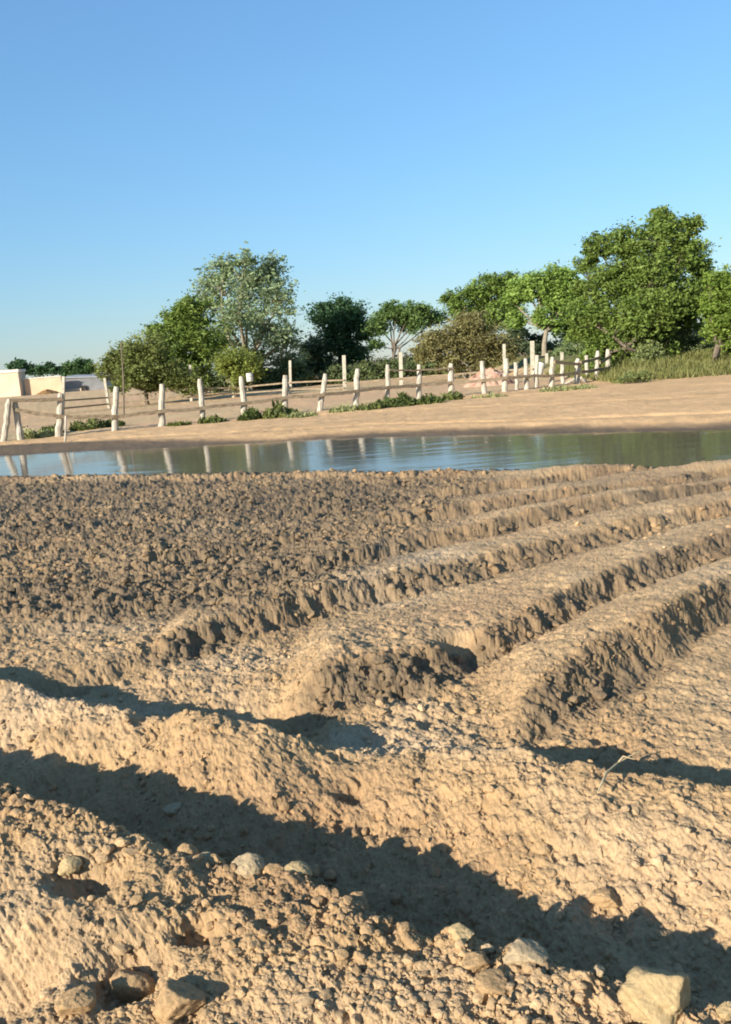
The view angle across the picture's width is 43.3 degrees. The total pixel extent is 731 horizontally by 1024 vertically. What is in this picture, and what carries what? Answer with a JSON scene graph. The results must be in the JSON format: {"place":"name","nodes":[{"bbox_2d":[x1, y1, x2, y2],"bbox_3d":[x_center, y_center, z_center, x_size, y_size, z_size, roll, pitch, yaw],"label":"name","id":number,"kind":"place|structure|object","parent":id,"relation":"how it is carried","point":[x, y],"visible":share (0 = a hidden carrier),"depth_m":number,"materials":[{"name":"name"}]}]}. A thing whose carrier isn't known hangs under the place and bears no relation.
{"place":"outdoors","nodes":[
{"label":"outdoors","id":0,"kind":"place"},
{"bbox_2d":[0,342,730,1023],"bbox_3d":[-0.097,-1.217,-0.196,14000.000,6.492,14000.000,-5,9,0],"label":"ground","id":1,"kind":"structure","parent":0,"point":[630,584],"depth_m":4.01,"materials":[{"name":"brown soil"}]},
{"bbox_2d":[0,369,25,396],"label":"flat roofed house","id":2,"kind":"structure","parent":1,"relation":"on","point":[12,383],"depth_m":120.36,"materials":[{"name":"beige paint"}]},
{"bbox_2d":[4,357,36,374],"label":"distant tree","id":3,"kind":"object","parent":1,"relation":"on","point":[19,363],"visible":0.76,"depth_m":146.80,"materials":[{"name":"green plant"}]},
{"bbox_2d":[16,426,54,438],"bbox_3d":[-10.711,-2.589,30.314,1.505,0.618,1.517,-5,9,0],"label":"weed clump","id":4,"kind":"object","parent":1,"relation":"on","point":[33,434],"visible":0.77,"depth_m":29.79,"materials":[{"name":"green plant"}]},
{"bbox_2d":[24,376,61,395],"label":"rendered wall","id":5,"kind":"structure","parent":1,"relation":"on","point":[34,386],"depth_m":121.35,"materials":[{"name":"beige paint"}]},
{"bbox_2d":[25,361,69,376],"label":"distant tree","id":6,"kind":"object","parent":1,"relation":"on","point":[50,368],"visible":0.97,"depth_m":147.09,"materials":[{"name":"green plant"}]},
{"bbox_2d":[36,389,59,394],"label":"earth heap","id":7,"kind":"object","parent":1,"relation":"on","point":[47,391],"visible":0.77,"depth_m":116.58,"materials":[{"name":"brown soil"}]},
{"bbox_2d":[41,423,64,432],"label":"weed clump","id":8,"kind":"object","parent":1,"relation":"on","point":[44,428],"visible":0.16,"depth_m":31.49,"materials":[{"name":"green plant"}]},
{"bbox_2d":[64,416,66,441],"bbox_3d":[-8.791,-2.275,26.961,0.075,1.070,0.291,1,11,33],"label":"wooden stake","id":9,"kind":"object","parent":1,"relation":"on","point":[65,435],"visible":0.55,"depth_m":26.96,"materials":[{"name":"beige wood"}]},
{"bbox_2d":[57,855,81,875],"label":"rock","id":10,"kind":"object","parent":1,"relation":"on","point":[70,865],"visible":1,"depth_m":2.55,"materials":[{"name":"beige stone"}]},
{"bbox_2d":[54,984,96,1015],"bbox_3d":[-0.655,1.111,2.084,0.090,0.050,0.068,-5,9,0],"label":"rock","id":11,"kind":"object","parent":1,"relation":"on","point":[82,998],"visible":1,"depth_m":2.07,"materials":[{"name":"beige stone"}]},
{"bbox_2d":[61,355,95,377],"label":"distant tree","id":12,"kind":"object","parent":1,"relation":"on","point":[78,366],"visible":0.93,"depth_m":146.77,"materials":[{"name":"green plant"}]},
{"bbox_2d":[68,418,106,430],"bbox_3d":[-9.798,-3.098,32.594,1.448,0.681,1.448,-5,9,0],"label":"weed clump","id":13,"kind":"object","parent":1,"relation":"on","point":[91,423],"visible":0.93,"depth_m":32.27,"materials":[{"name":"green plant"}]},
{"bbox_2d":[61,374,114,391],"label":"metal shed","id":14,"kind":"structure","parent":1,"relation":"on","point":[73,383],"depth_m":123.39,"materials":[{"name":"grey metal"}]},
{"bbox_2d":[81,385,86,390],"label":"doorway","id":15,"kind":"structure","parent":14,"relation":"in","point":[83,388],"depth_m":123.18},
{"bbox_2d":[104,418,125,426],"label":"weed clump","id":16,"kind":"object","parent":1,"relation":"on","point":[109,423],"visible":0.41,"depth_m":32.85,"materials":[{"name":"green plant"}]},
{"bbox_2d":[121,342,124,413],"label":"wooden pole","id":17,"kind":"object","parent":1,"relation":"on","point":[123,381],"visible":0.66,"depth_m":44.38,"materials":[{"name":"grey wood"}]},
{"bbox_2d":[109,969,154,1003],"bbox_3d":[-0.556,1.133,2.210,0.119,0.089,0.096,-5,9,0],"label":"rock","id":18,"kind":"object","parent":1,"relation":"on","point":[129,986],"visible":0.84,"depth_m":2.18,"materials":[{"name":"brown stone"}]},
{"bbox_2d":[90,327,206,404],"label":"thorn bush","id":19,"kind":"object","parent":1,"relation":"on","point":[143,370],"visible":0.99,"depth_m":55.57,"materials":[{"name":"green plant"}]},
{"bbox_2d":[162,801,181,816],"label":"rock","id":20,"kind":"object","parent":1,"relation":"on","point":[171,810],"visible":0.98,"depth_m":3.23,"materials":[{"name":"grey stone"}]},
{"bbox_2d":[164,420,191,425],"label":"weed clump","id":21,"kind":"object","parent":1,"relation":"on","point":[179,423],"visible":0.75,"depth_m":30.23,"materials":[{"name":"green plant"}]},
{"bbox_2d":[152,979,205,1022],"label":"rock","id":22,"kind":"object","parent":1,"relation":"on","point":[177,1000],"visible":1,"depth_m":2.03,"materials":[{"name":"beige stone"}]},
{"bbox_2d":[140,291,233,397],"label":"bushy tree","id":23,"kind":"object","parent":1,"relation":"on","point":[185,329],"visible":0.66,"depth_m":61.94,"materials":[{"name":"green plant"}]},
{"bbox_2d":[175,843,198,855],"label":"rock","id":24,"kind":"object","parent":1,"relation":"on","point":[187,849],"visible":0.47,"depth_m":2.60,"materials":[{"name":"beige stone"}]},
{"bbox_2d":[179,372,231,394],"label":"bush","id":25,"kind":"object","parent":1,"relation":"on","point":[219,381],"visible":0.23,"depth_m":68.61,"materials":[{"name":"green plant"}]},
{"bbox_2d":[201,851,210,861],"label":"soil clod","id":26,"kind":"object","parent":1,"relation":"on","point":[206,854],"visible":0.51,"depth_m":2.58,"materials":[{"name":"grey soil"}]},
{"bbox_2d":[198,414,228,423],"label":"weed clump","id":27,"kind":"object","parent":1,"relation":"on","point":[210,419],"visible":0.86,"depth_m":30.47,"materials":[{"name":"green plant"}]},
{"bbox_2d":[206,853,225,866],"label":"rock","id":28,"kind":"object","parent":1,"relation":"on","point":[212,858],"visible":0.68,"depth_m":2.57,"materials":[{"name":"stone"}]},
{"bbox_2d":[205,342,267,396],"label":"yellow shrub","id":29,"kind":"object","parent":1,"relation":"on","point":[235,365],"visible":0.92,"depth_m":56.67,"materials":[{"name":"green plant"}]},
{"bbox_2d":[184,241,312,389],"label":"feathery tree","id":30,"kind":"object","parent":1,"relation":"on","point":[261,277],"visible":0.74,"depth_m":67.57,"materials":[{"name":"green plant"}]},
{"bbox_2d":[232,852,265,877],"bbox_3d":[-0.327,0.974,2.527,0.102,0.063,0.072,0,10,29],"label":"soil clod","id":31,"kind":"object","parent":1,"relation":"on","point":[249,864],"visible":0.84,"depth_m":2.51,"materials":[{"name":"beige soil"}]},
{"bbox_2d":[237,406,261,420],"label":"weed clump","id":32,"kind":"object","parent":1,"relation":"on","point":[251,413],"visible":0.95,"depth_m":30.56,"materials":[{"name":"green plant"}]},
{"bbox_2d":[246,372,252,381],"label":"plastic drum","id":33,"kind":"object","parent":1,"relation":"on","point":[249,377],"visible":1,"depth_m":54.19,"materials":[{"name":"white plastic"}]},
{"bbox_2d":[239,367,282,390],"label":"bush","id":34,"kind":"object","parent":1,"relation":"on","point":[270,378],"visible":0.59,"depth_m":68.64,"materials":[{"name":"green plant"}]},
{"bbox_2d":[261,863,283,876],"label":"soil clod","id":35,"kind":"object","parent":1,"relation":"on","point":[269,869],"visible":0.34,"depth_m":2.51,"materials":[{"name":"brown soil"}]},
{"bbox_2d":[260,400,299,418],"bbox_3d":[-2.879,-3.405,30.820,1.405,0.814,1.356,-5,9,0],"label":"weed clump","id":36,"kind":"object","parent":1,"relation":"on","point":[278,409],"visible":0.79,"depth_m":30.50,"materials":[{"name":"green plant"}]},
{"bbox_2d":[274,362,318,386],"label":"bush","id":37,"kind":"object","parent":1,"relation":"on","point":[300,373],"visible":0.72,"depth_m":68.60,"materials":[{"name":"green plant"}]},
{"bbox_2d":[284,861,312,879],"bbox_3d":[-0.180,0.970,2.476,0.076,0.060,0.072,-5,9,0],"label":"soil clod","id":38,"kind":"object","parent":1,"relation":"on","point":[302,868],"visible":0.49,"depth_m":2.46,"materials":[{"name":"beige soil"}]},
{"bbox_2d":[285,410,318,417],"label":"weed clump","id":39,"kind":"object","parent":1,"relation":"on","point":[301,414],"visible":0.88,"depth_m":29.51,"materials":[{"name":"green plant"}]},
{"bbox_2d":[0,349,611,441],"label":"post fence","id":40,"kind":"object","parent":1,"relation":"on","point":[161,411],"visible":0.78,"depth_m":32.76,"materials":[{"name":"grey wood"}]},
{"bbox_2d":[295,328,341,376],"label":"dark shrub","id":41,"kind":"object","parent":1,"relation":"on","point":[318,361],"visible":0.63,"depth_m":76.13,"materials":[{"name":"green plant"}]},
{"bbox_2d":[312,363,353,384],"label":"bush","id":42,"kind":"object","parent":1,"relation":"on","point":[334,372],"visible":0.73,"depth_m":68.74,"materials":[{"name":"green plant"}]},
{"bbox_2d":[296,291,374,366],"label":"dark tree","id":43,"kind":"object","parent":1,"relation":"on","point":[342,318],"visible":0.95,"depth_m":77.65,"materials":[{"name":"green plant"}]},
{"bbox_2d":[326,403,355,412],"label":"weed clump","id":44,"kind":"object","parent":1,"relation":"on","point":[345,408],"visible":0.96,"depth_m":30.84,"materials":[{"name":"green plant"}]},
{"bbox_2d":[347,891,368,909],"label":"soil clod","id":45,"kind":"object","parent":1,"relation":"on","point":[358,895],"visible":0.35,"depth_m":2.38,"materials":[{"name":"brown soil"}]},
{"bbox_2d":[346,360,383,380],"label":"bush","id":46,"kind":"object","parent":1,"relation":"on","point":[368,370],"visible":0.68,"depth_m":68.69,"materials":[{"name":"green plant"}]},
{"bbox_2d":[25,322,704,384],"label":"scrub","id":47,"kind":"object","parent":1,"relation":"on","point":[381,361],"visible":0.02,"depth_m":104.01,"materials":[{"name":"green plant"}]},
{"bbox_2d":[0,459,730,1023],"bbox_3d":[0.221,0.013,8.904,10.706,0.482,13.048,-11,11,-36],"label":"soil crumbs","id":48,"kind":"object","parent":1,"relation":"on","point":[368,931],"visible":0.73,"depth_m":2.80,"materials":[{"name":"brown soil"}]},
{"bbox_2d":[352,399,384,409],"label":"weed clump","id":49,"kind":"object","parent":1,"relation":"on","point":[377,404],"visible":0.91,"depth_m":30.90,"materials":[{"name":"green plant"}]},
{"bbox_2d":[61,331,696,413],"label":"wire fence","id":50,"kind":"object","parent":1,"relation":"on","point":[401,377],"visible":0.59,"depth_m":55.30,"materials":[{"name":"wood"}]},
{"bbox_2d":[370,356,413,378],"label":"bush","id":51,"kind":"object","parent":1,"relation":"on","point":[393,363],"visible":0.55,"depth_m":68.72,"materials":[{"name":"green plant"}]},
{"bbox_2d":[380,391,416,407],"bbox_3d":[1.045,-3.829,31.906,1.663,0.721,1.663,-5,9,0],"label":"weed clump","id":52,"kind":"object","parent":1,"relation":"on","point":[403,399],"visible":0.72,"depth_m":31.50,"materials":[{"name":"green plant"}]},
{"bbox_2d":[360,299,451,359],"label":"slender tree","id":53,"kind":"object","parent":1,"relation":"on","point":[412,318],"visible":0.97,"depth_m":72.31,"materials":[{"name":"green plant"}]},
{"bbox_2d":[403,354,437,376],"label":"bush","id":54,"kind":"object","parent":1,"relation":"on","point":[429,365],"visible":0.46,"depth_m":68.56,"materials":[{"name":"green plant"}]},
{"bbox_2d":[414,392,445,404],"bbox_3d":[2.223,-3.858,31.831,1.228,0.608,1.188,-5,9,0],"label":"weed clump","id":55,"kind":"object","parent":1,"relation":"on","point":[427,399],"visible":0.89,"depth_m":31.48,"materials":[{"name":"green plant"}]},
{"bbox_2d":[422,356,464,375],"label":"bush","id":56,"kind":"object","parent":1,"relation":"on","point":[442,372],"visible":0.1,"depth_m":68.63,"materials":[{"name":"green plant"}]},
{"bbox_2d":[441,926,449,934],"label":"soil clod","id":57,"kind":"object","parent":1,"relation":"on","point":[444,930],"visible":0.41,"depth_m":2.22,"materials":[{"name":"brown soil"}]},
{"bbox_2d":[440,390,464,400],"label":"weed clump","id":58,"kind":"object","parent":1,"relation":"on","point":[455,395],"visible":0.9,"depth_m":32.86,"materials":[{"name":"green plant"}]},
{"bbox_2d":[448,922,474,941],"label":"soil clod","id":59,"kind":"object","parent":1,"relation":"on","point":[461,931],"visible":0.94,"depth_m":2.17,"materials":[{"name":"beige soil"}]},
{"bbox_2d":[406,306,521,378],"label":"thorn bush","id":60,"kind":"object","parent":1,"relation":"on","point":[472,335],"visible":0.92,"depth_m":58.74,"materials":[{"name":"green plant"}]},
{"bbox_2d":[461,951,490,973],"bbox_3d":[0.248,1.024,2.092,0.071,0.049,0.059,-5,9,0],"label":"soil clod","id":61,"kind":"object","parent":1,"relation":"on","point":[475,962],"visible":0.91,"depth_m":2.08,"materials":[{"name":"beige soil"}]},
{"bbox_2d":[436,268,532,354],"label":"shade tree","id":62,"kind":"object","parent":1,"relation":"on","point":[480,295],"visible":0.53,"depth_m":81.64,"materials":[{"name":"green plant"}]},
{"bbox_2d":[481,943,493,956],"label":"soil clod","id":63,"kind":"object","parent":1,"relation":"on","point":[488,949],"visible":0.79,"depth_m":2.14,"materials":[{"name":"beige soil"}]},
{"bbox_2d":[471,391,507,398],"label":"weed clump","id":64,"kind":"object","parent":1,"relation":"on","point":[491,395],"visible":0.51,"depth_m":33.06,"materials":[{"name":"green plant"}]},
{"bbox_2d":[475,968,508,995],"bbox_3d":[0.275,1.024,2.005,0.077,0.037,0.077,-5,9,0],"label":"soil clod","id":65,"kind":"object","parent":1,"relation":"on","point":[491,981],"visible":1,"depth_m":1.99,"materials":[{"name":"beige soil"}]},
{"bbox_2d":[502,937,548,966],"bbox_3d":[0.359,1.000,2.081,0.103,0.062,0.085,-5,9,0],"label":"rock","id":66,"kind":"object","parent":1,"relation":"on","point":[520,951],"visible":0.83,"depth_m":2.06,"materials":[{"name":"grey stone"}]},
{"bbox_2d":[504,325,561,356],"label":"dark shrub","id":67,"kind":"object","parent":1,"relation":"on","point":[524,333],"visible":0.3,"depth_m":70.55,"materials":[{"name":"green plant"}]},
{"bbox_2d":[538,361,544,374],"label":"plastic drum","id":68,"kind":"object","parent":1,"relation":"on","point":[541,366],"visible":0.59,"depth_m":42.43,"materials":[{"name":"white plastic"}]},
{"bbox_2d":[497,259,587,355],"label":"shade tree","id":69,"kind":"object","parent":1,"relation":"on","point":[554,296],"visible":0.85,"depth_m":66.31,"materials":[{"name":"green plant"}]},
{"bbox_2d":[538,384,596,391],"bbox_3d":[7.436,-4.529,33.870,2.217,0.455,1.760,-5,9,0],"label":"weed clump","id":70,"kind":"object","parent":1,"relation":"on","point":[563,387],"visible":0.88,"depth_m":33.65,"materials":[{"name":"green plant"}]},
{"bbox_2d":[549,340,588,356],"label":"leafy shrub","id":71,"kind":"object","parent":1,"relation":"on","point":[566,350],"visible":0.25,"depth_m":60.81,"materials":[{"name":"green plant"}]},
{"bbox_2d":[593,964,604,977],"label":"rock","id":72,"kind":"object","parent":1,"relation":"on","point":[599,970],"visible":1,"depth_m":1.98,"materials":[{"name":"grey stone"}]},
{"bbox_2d":[588,887,620,907],"bbox_3d":[0.655,1.060,2.535,0.088,0.048,0.073,-5,9,0],"label":"soil clod","id":73,"kind":"object","parent":1,"relation":"on","point":[604,897],"visible":1,"depth_m":2.52,"materials":[{"name":"brown soil"}]},
{"bbox_2d":[597,751,639,792],"bbox_3d":[0.832,0.860,3.106,0.072,0.206,0.687,0,10,25],"label":"dry stalk","id":74,"kind":"object","parent":1,"relation":"on","point":[611,768],"visible":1,"depth_m":3.12,"materials":[{"name":"plant"}]},
{"bbox_2d":[616,370,652,383],"bbox_3d":[10.137,-5.020,34.778,1.408,0.713,0.945,-5,9,0],"label":"leafy shrub","id":75,"kind":"object","parent":1,"relation":"on","point":[630,376],"visible":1,"depth_m":34.64,"materials":[{"name":"green plant"}]},
{"bbox_2d":[544,343,730,382],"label":"dry grass","id":76,"kind":"structure","parent":1,"relation":"on","point":[695,368],"depth_m":39.31,"materials":[{"name":"green plant"}]},
{"bbox_2d":[560,204,721,368],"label":"mesquite tree","id":77,"kind":"object","parent":1,"relation":"on","point":[646,295],"visible":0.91,"depth_m":41.46,"materials":[{"name":"green plant"}]},
{"bbox_2d":[625,340,669,364],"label":"leafy shrub","id":78,"kind":"object","parent":1,"relation":"on","point":[646,351],"visible":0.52,"depth_m":41.36,"materials":[{"name":"green plant"}]},
{"bbox_2d":[617,966,690,1023],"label":"rock","id":79,"kind":"object","parent":1,"relation":"on","point":[645,995],"visible":1,"depth_m":1.84,"materials":[{"name":"stone"}]},
{"bbox_2d":[644,314,713,354],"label":"leafy shrub","id":80,"kind":"object","parent":1,"relation":"on","point":[690,342],"visible":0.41,"depth_m":42.91,"materials":[{"name":"green plant"}]},
{"bbox_2d":[690,263,730,362],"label":"leaning tree","id":81,"kind":"object","parent":1,"relation":"on","point":[715,308],"visible":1,"depth_m":39.05,"materials":[{"name":"green plant"}]},
{"bbox_2d":[715,1001,730,1020],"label":"rock","id":82,"kind":"object","parent":1,"relation":"on","point":[723,1011],"visible":1,"depth_m":1.85,"materials":[{"name":"beige stone"}]},
{"bbox_2d":[0,429,730,475],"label":"water","id":83,"kind":"structure","parent":0,"point":[530,451],"depth_m":16.84,"materials":[{"name":"blue liquid"}]},
{"bbox_2d":[0,0,730,377],"label":"sky","id":84,"kind":"structure","parent":0,"point":[402,150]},
{"bbox_2d":[463,367,514,386],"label":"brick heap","id":85,"kind":"object","parent":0,"point":[490,372],"visible":0.45,"depth_m":44.88,"materials":[{"name":"pink brick"}]}
]}

